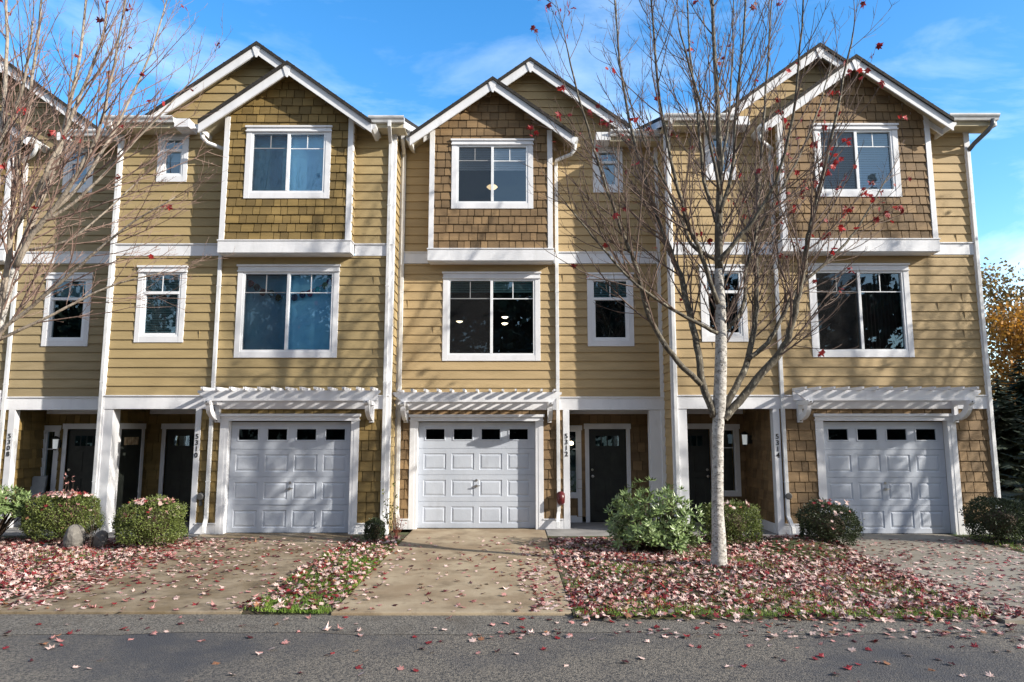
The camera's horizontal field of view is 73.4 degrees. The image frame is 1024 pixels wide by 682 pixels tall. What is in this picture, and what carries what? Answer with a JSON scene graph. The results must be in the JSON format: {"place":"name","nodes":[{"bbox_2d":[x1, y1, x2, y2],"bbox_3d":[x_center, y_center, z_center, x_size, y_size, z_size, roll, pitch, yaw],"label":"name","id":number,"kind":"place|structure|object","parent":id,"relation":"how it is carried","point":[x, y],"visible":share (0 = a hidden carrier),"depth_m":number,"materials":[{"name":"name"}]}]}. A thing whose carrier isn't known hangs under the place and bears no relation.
{"place":"outdoors","nodes":[
{"label":"outdoors","id":0,"kind":"place"},
{"bbox_2d":[0,535,190,601],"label":"lawn","id":1,"kind":"structure","parent":0,"point":[49,572],"depth_m":10.61,"materials":[{"name":"plant"}]},
{"bbox_2d":[0,484,34,535],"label":"rhododendron shrub","id":2,"kind":"object","parent":1,"relation":"on","point":[7,507],"visible":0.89,"depth_m":12.55,"materials":[{"name":"green plant"}]},
{"bbox_2d":[17,490,105,540],"bbox_3d":[-8.274,3.216,12.629,1.574,0.902,1.029,0,-7,0],"label":"boxwood hedge","id":3,"kind":"object","parent":1,"relation":"on","point":[50,519],"visible":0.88,"depth_m":12.43,"materials":[{"name":"green plant"}]},
{"bbox_2d":[62,473,78,541],"bbox_3d":[-8.030,3.014,12.436,0.323,1.244,0.216,-2,-8,14],"label":"dry plant","id":4,"kind":"object","parent":1,"relation":"on","point":[67,524],"visible":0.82,"depth_m":12.43,"materials":[{"name":"brown plant"}]},
{"bbox_2d":[63,524,86,547],"bbox_3d":[-7.624,3.425,11.954,0.374,0.466,0.349,0,-7,0],"label":"boulder","id":5,"kind":"object","parent":1,"relation":"on","point":[75,535],"visible":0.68,"depth_m":11.86,"materials":[{"name":"grey stone"}]},
{"bbox_2d":[80,506,101,547],"bbox_3d":[-7.327,3.205,11.941,0.335,0.739,0.223,0,-7,0],"label":"bare seedling","id":6,"kind":"object","parent":1,"relation":"on","point":[91,543],"visible":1,"depth_m":11.91,"materials":[{"name":"orange plant"}]},
{"bbox_2d":[93,530,107,547],"bbox_3d":[-7.184,3.492,12.025,0.249,0.358,0.229,0,-7,0],"label":"boulder","id":7,"kind":"object","parent":1,"relation":"on","point":[100,538],"visible":0.74,"depth_m":11.94,"materials":[{"name":"grey stone"}]},
{"bbox_2d":[0,0,234,340],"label":"maple tree","id":8,"kind":"object","parent":1,"relation":"on","point":[13,262],"visible":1,"depth_m":10.48,"materials":[{"name":"brown plant"}]},
{"bbox_2d":[108,494,188,545],"bbox_3d":[-6.342,3.137,12.064,1.255,0.913,1.119,0,-7,0],"label":"boxwood shrub","id":9,"kind":"object","parent":1,"relation":"on","point":[142,526],"visible":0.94,"depth_m":11.81,"materials":[{"name":"green plant"}]},
{"bbox_2d":[0,533,354,613],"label":"driveway","id":10,"kind":"structure","parent":0,"point":[234,582],"depth_m":9.28,"materials":[{"name":"concrete"}]},
{"bbox_2d":[242,532,408,614],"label":"lawn","id":11,"kind":"structure","parent":0,"point":[247,611],"depth_m":8.93,"materials":[{"name":"plant"}]},
{"bbox_2d":[361,516,385,541],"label":"boxwood shrub","id":12,"kind":"object","parent":11,"relation":"on","point":[375,529],"visible":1,"depth_m":12.52,"materials":[{"name":"green plant"}]},
{"bbox_2d":[382,482,400,536],"bbox_3d":[-2.297,3.196,13.045,0.356,1.038,0.301,0,-7,0],"label":"climbing plant","id":13,"kind":"object","parent":11,"relation":"on","point":[387,514],"visible":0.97,"depth_m":12.99,"materials":[{"name":"brown plant"}]},
{"bbox_2d":[384,513,406,537],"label":"dry plant","id":14,"kind":"object","parent":11,"relation":"on","point":[397,528],"visible":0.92,"depth_m":12.80,"materials":[{"name":"red plant"}]},
{"bbox_2d":[0,489,1023,644],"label":"fallen leaves","id":15,"kind":"object","parent":11,"relation":"on","point":[24,551],"depth_m":9.41,"materials":[{"name":"red plant"}]},
{"bbox_2d":[331,529,571,614],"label":"driveway","id":16,"kind":"structure","parent":0,"point":[401,587],"depth_m":9.40,"materials":[{"name":"concrete"}]},
{"bbox_2d":[0,632,1023,681],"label":"asphalt road","id":17,"kind":"structure","parent":0,"point":[180,657],"depth_m":6.29,"materials":[{"name":"grey asphalt"}]},
{"bbox_2d":[0,612,1023,634],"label":"road edge strip","id":18,"kind":"object","parent":17,"relation":"on","point":[88,624],"visible":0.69,"depth_m":7.32,"materials":[{"name":"concrete"}]},
{"bbox_2d":[0,0,1023,386],"label":"sky","id":19,"kind":"structure","parent":0,"point":[413,59],"materials":[{"name":"blue"}]},
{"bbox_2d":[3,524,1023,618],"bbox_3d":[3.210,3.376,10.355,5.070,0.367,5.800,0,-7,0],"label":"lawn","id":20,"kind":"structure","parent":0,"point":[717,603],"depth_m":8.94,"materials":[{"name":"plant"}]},
{"bbox_2d":[603,475,706,553],"bbox_3d":[2.412,2.941,11.819,1.787,1.267,1.624,0,-7,0],"label":"rhododendron shrub","id":21,"kind":"object","parent":20,"relation":"on","point":[648,532],"visible":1,"depth_m":11.41,"materials":[{"name":"green plant"}]},
{"bbox_2d":[519,0,916,565],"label":"maple tree","id":22,"kind":"object","parent":20,"relation":"on","point":[721,407],"visible":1,"depth_m":10.30,"materials":[{"name":"grey plant"}]},
{"bbox_2d":[701,499,764,544],"bbox_3d":[3.925,3.206,12.238,1.090,0.844,1.028,0,-7,0],"label":"boxwood shrub","id":23,"kind":"object","parent":20,"relation":"on","point":[736,524],"visible":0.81,"depth_m":12.03,"materials":[{"name":"green plant"}]},
{"bbox_2d":[791,497,865,546],"bbox_3d":[5.486,3.148,11.918,1.149,0.855,1.069,-4,-8,28],"label":"boxwood shrub","id":24,"kind":"object","parent":20,"relation":"on","point":[821,525],"visible":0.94,"depth_m":11.72,"materials":[{"name":"green plant"}]},
{"bbox_2d":[4,486,1023,610],"bbox_3d":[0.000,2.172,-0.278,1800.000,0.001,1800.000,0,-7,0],"label":"ground","id":25,"kind":"structure","parent":0,"point":[1006,492],"depth_m":15.24,"materials":[{"name":"grey concrete"}]},
{"bbox_2d":[1,524,86,535],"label":"porch slab","id":26,"kind":"structure","parent":25,"relation":"on","point":[14,531],"depth_m":13.50,"materials":[{"name":"concrete"}]},
{"bbox_2d":[23,476,47,506],"bbox_3d":[-10.300,3.377,14.489,0.586,1.022,0.667,0,-7,0],"label":"patio chair","id":27,"kind":"object","parent":26,"relation":"on","point":[39,483],"visible":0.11,"depth_m":14.78,"materials":[{"name":"grey plastic"}]},
{"bbox_2d":[0,58,118,527],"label":"townhouse","id":28,"kind":"structure","parent":25,"relation":"on","point":[50,371],"depth_m":14.70,"materials":[{"name":"white paint"}]},
{"bbox_2d":[38,425,68,522],"bbox_3d":[-10.200,2.947,15.382,0.440,2.098,0.636,0,-7,0],"label":"side window","id":29,"kind":"structure","parent":28,"relation":"in","point":[56,429],"depth_m":15.16,"materials":[{"name":"white paint"}]},
{"bbox_2d":[41,272,94,345],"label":"window","id":30,"kind":"structure","parent":28,"relation":"in","point":[70,331],"depth_m":14.65,"materials":[{"name":"white paint"}]},
{"bbox_2d":[59,424,96,517],"bbox_3d":[-9.420,2.892,15.110,1.040,2.138,0.130,0,-7,0],"label":"front door","id":31,"kind":"structure","parent":28,"relation":"in","point":[81,444],"depth_m":15.16,"materials":[{"name":"black paint"}]},
{"bbox_2d":[62,147,95,192],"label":"window","id":32,"kind":"structure","parent":28,"relation":"in","point":[89,181],"depth_m":14.98,"materials":[{"name":"white paint"}]},
{"bbox_2d":[87,521,226,543],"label":"porch slab","id":33,"kind":"structure","parent":25,"relation":"on","point":[113,532],"depth_m":13.25,"materials":[{"name":"concrete"}]},
{"bbox_2d":[87,41,418,533],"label":"townhouse","id":34,"kind":"structure","parent":25,"relation":"on","point":[234,401],"depth_m":13.92,"materials":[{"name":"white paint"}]},
{"bbox_2d":[112,423,145,529],"bbox_3d":[-8.042,2.805,14.426,0.036,2.138,1.050,0,-7,0],"label":"porch side door","id":35,"kind":"structure","parent":34,"relation":"in","point":[129,469],"depth_m":14.45,"materials":[{"name":"black paint"}]},
{"bbox_2d":[134,265,187,341],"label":"window","id":36,"kind":"structure","parent":34,"relation":"in","point":[162,322],"depth_m":13.99,"materials":[{"name":"white paint"}]},
{"bbox_2d":[156,134,189,181],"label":"window","id":37,"kind":"structure","parent":34,"relation":"in","point":[179,172],"depth_m":14.35,"materials":[{"name":"white paint"}]},
{"bbox_2d":[158,424,194,520],"bbox_3d":[-7.250,2.895,15.130,1.040,2.138,0.130,0,-7,0],"label":"front door","id":38,"kind":"structure","parent":34,"relation":"in","point":[180,437],"depth_m":15.17,"materials":[{"name":"black paint"}]},
{"bbox_2d":[234,264,340,357],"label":"window","id":39,"kind":"structure","parent":34,"relation":"in","point":[265,326],"depth_m":14.02,"materials":[{"name":"blue glass"}]},
{"bbox_2d":[243,125,332,198],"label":"window","id":40,"kind":"structure","parent":34,"relation":"in","point":[282,161],"depth_m":14.11,"materials":[{"name":"glass"}]},
{"bbox_2d":[226,422,350,532],"bbox_3d":[-4.405,2.699,13.631,2.430,2.170,0.086,0,-7,0],"label":"garage door","id":41,"kind":"structure","parent":34,"relation":"in","point":[285,477],"depth_m":13.65,"materials":[{"name":"white paint"}]},
{"bbox_2d":[247,278,331,300],"bbox_3d":[-4.559,-1.054,14.078,1.766,0.487,0.083,0,-7,0],"label":"pompom garland","id":42,"kind":"object","parent":34,"relation":"hanging from","point":[294,297],"visible":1,"depth_m":14.05,"materials":[{"name":"fabric"}]},
{"bbox_2d":[393,57,666,528],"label":"townhouse","id":43,"kind":"structure","parent":25,"relation":"on","point":[529,375],"depth_m":14.56,"materials":[{"name":"white paint"}]},
{"bbox_2d":[417,422,535,527],"bbox_3d":[-0.735,2.781,14.271,2.440,2.170,0.083,0,-7,0],"label":"garage door","id":44,"kind":"structure","parent":43,"relation":"in","point":[471,474],"depth_m":14.29,"materials":[{"name":"white paint"}]},
{"bbox_2d":[442,272,540,360],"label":"window","id":45,"kind":"structure","parent":43,"relation":"in","point":[480,300],"depth_m":16.11,"materials":[{"name":"black glass"}]},
{"bbox_2d":[451,138,533,208],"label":"window","id":46,"kind":"structure","parent":43,"relation":"in","point":[477,163],"depth_m":14.78,"materials":[{"name":"grey glass"}]},
{"bbox_2d":[569,425,581,522],"bbox_3d":[1.330,2.947,15.382,0.440,2.098,0.636,0,-7,0],"label":"side window","id":47,"kind":"structure","parent":43,"relation":"in","point":[574,430],"depth_m":15.16,"materials":[{"name":"glass"}]},
{"bbox_2d":[591,146,622,192],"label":"window","id":48,"kind":"structure","parent":43,"relation":"in","point":[608,161],"depth_m":15.00,"materials":[{"name":"glass"}]},
{"bbox_2d":[584,424,631,522],"bbox_3d":[2.110,2.892,15.110,1.040,2.138,0.130,0,-7,0],"label":"front door","id":49,"kind":"structure","parent":43,"relation":"in","point":[607,447],"depth_m":15.13,"materials":[{"name":"black paint"}]},
{"bbox_2d":[586,272,633,345],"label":"window","id":50,"kind":"structure","parent":43,"relation":"in","point":[606,327],"depth_m":14.66,"materials":[{"name":"white paint"}]},
{"bbox_2d":[545,521,666,540],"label":"porch slab","id":51,"kind":"structure","parent":25,"relation":"on","point":[593,528],"depth_m":13.77,"materials":[{"name":"concrete"}]},
{"bbox_2d":[691,522,805,535],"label":"porch slab","id":52,"kind":"structure","parent":25,"relation":"on","point":[767,533],"depth_m":13.50,"materials":[{"name":"concrete"}]},
{"bbox_2d":[636,42,1000,534],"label":"townhouse","id":53,"kind":"structure","parent":25,"relation":"on","point":[887,426],"depth_m":13.79,"materials":[{"name":"white paint"}]},
{"bbox_2d":[687,424,711,520],"bbox_3d":[3.960,2.892,15.110,1.040,2.138,0.130,0,-7,0],"label":"front door","id":54,"kind":"structure","parent":53,"relation":"in","point":[700,485],"depth_m":15.15,"materials":[{"name":"black paint"}]},
{"bbox_2d":[704,132,735,179],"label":"window","id":55,"kind":"structure","parent":53,"relation":"in","point":[711,167],"depth_m":14.24,"materials":[{"name":"white paint"}]},
{"bbox_2d":[698,264,748,341],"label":"window","id":56,"kind":"structure","parent":53,"relation":"in","point":[740,334],"depth_m":13.87,"materials":[{"name":"white paint"}]},
{"bbox_2d":[723,424,741,495],"bbox_3d":[4.745,2.656,15.420,0.590,1.570,0.636,0,-7,0],"label":"side window","id":57,"kind":"structure","parent":53,"relation":"in","point":[729,490],"depth_m":15.20,"materials":[{"name":"black glass"}]},
{"bbox_2d":[812,123,901,196],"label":"window","id":58,"kind":"structure","parent":53,"relation":"in","point":[880,141],"depth_m":13.98,"materials":[{"name":"white glass"}]},
{"bbox_2d":[807,263,914,356],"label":"window","id":59,"kind":"structure","parent":53,"relation":"in","point":[877,318],"depth_m":13.99,"materials":[{"name":"white paint"}]},
{"bbox_2d":[823,422,950,533],"bbox_3d":[7.350,2.686,13.532,2.440,2.170,0.093,0,-7,0],"label":"garage door","id":60,"kind":"structure","parent":53,"relation":"in","point":[892,474],"depth_m":13.55,"materials":[{"name":"white paint"}]},
{"bbox_2d":[980,257,1023,392],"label":"autumn tree","id":61,"kind":"object","parent":25,"relation":"on","point":[998,290],"visible":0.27,"depth_m":30.59,"materials":[{"name":"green plant"}]},
{"bbox_2d":[984,292,1023,425],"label":"autumn tree","id":62,"kind":"object","parent":25,"relation":"on","point":[1012,342],"visible":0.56,"depth_m":28.11,"materials":[{"name":"orange plant"}]},
{"bbox_2d":[991,375,1023,488],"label":"conifer tree","id":63,"kind":"object","parent":25,"relation":"on","point":[1004,421],"visible":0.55,"depth_m":25.40,"materials":[{"name":"plant"}]},
{"bbox_2d":[992,355,1023,487],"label":"conifer tree","id":64,"kind":"object","parent":25,"relation":"on","point":[1018,387],"visible":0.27,"depth_m":26.95,"materials":[{"name":"plant"}]},
{"bbox_2d":[999,417,1023,502],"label":"conifer tree","id":65,"kind":"object","parent":25,"relation":"on","point":[1017,486],"visible":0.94,"depth_m":19.60,"materials":[{"name":"plant"}]},
{"bbox_2d":[839,534,1023,609],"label":"driveway","id":66,"kind":"structure","parent":0,"point":[910,539],"depth_m":10.77,"materials":[{"name":"grey concrete"}]},
{"bbox_2d":[857,552,1023,623],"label":"driveway","id":67,"kind":"structure","parent":0,"point":[1017,620],"depth_m":8.14,"materials":[{"name":"grey concrete"}]},
{"bbox_2d":[949,519,1023,552],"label":"lawn","id":68,"kind":"structure","parent":0,"point":[992,543],"depth_m":12.29,"materials":[{"name":"green plant"}]},
{"bbox_2d":[958,493,1023,543],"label":"boxwood shrub","id":69,"kind":"object","parent":68,"relation":"on","point":[996,521],"visible":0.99,"depth_m":12.26,"materials":[{"name":"green plant"}]}
]}

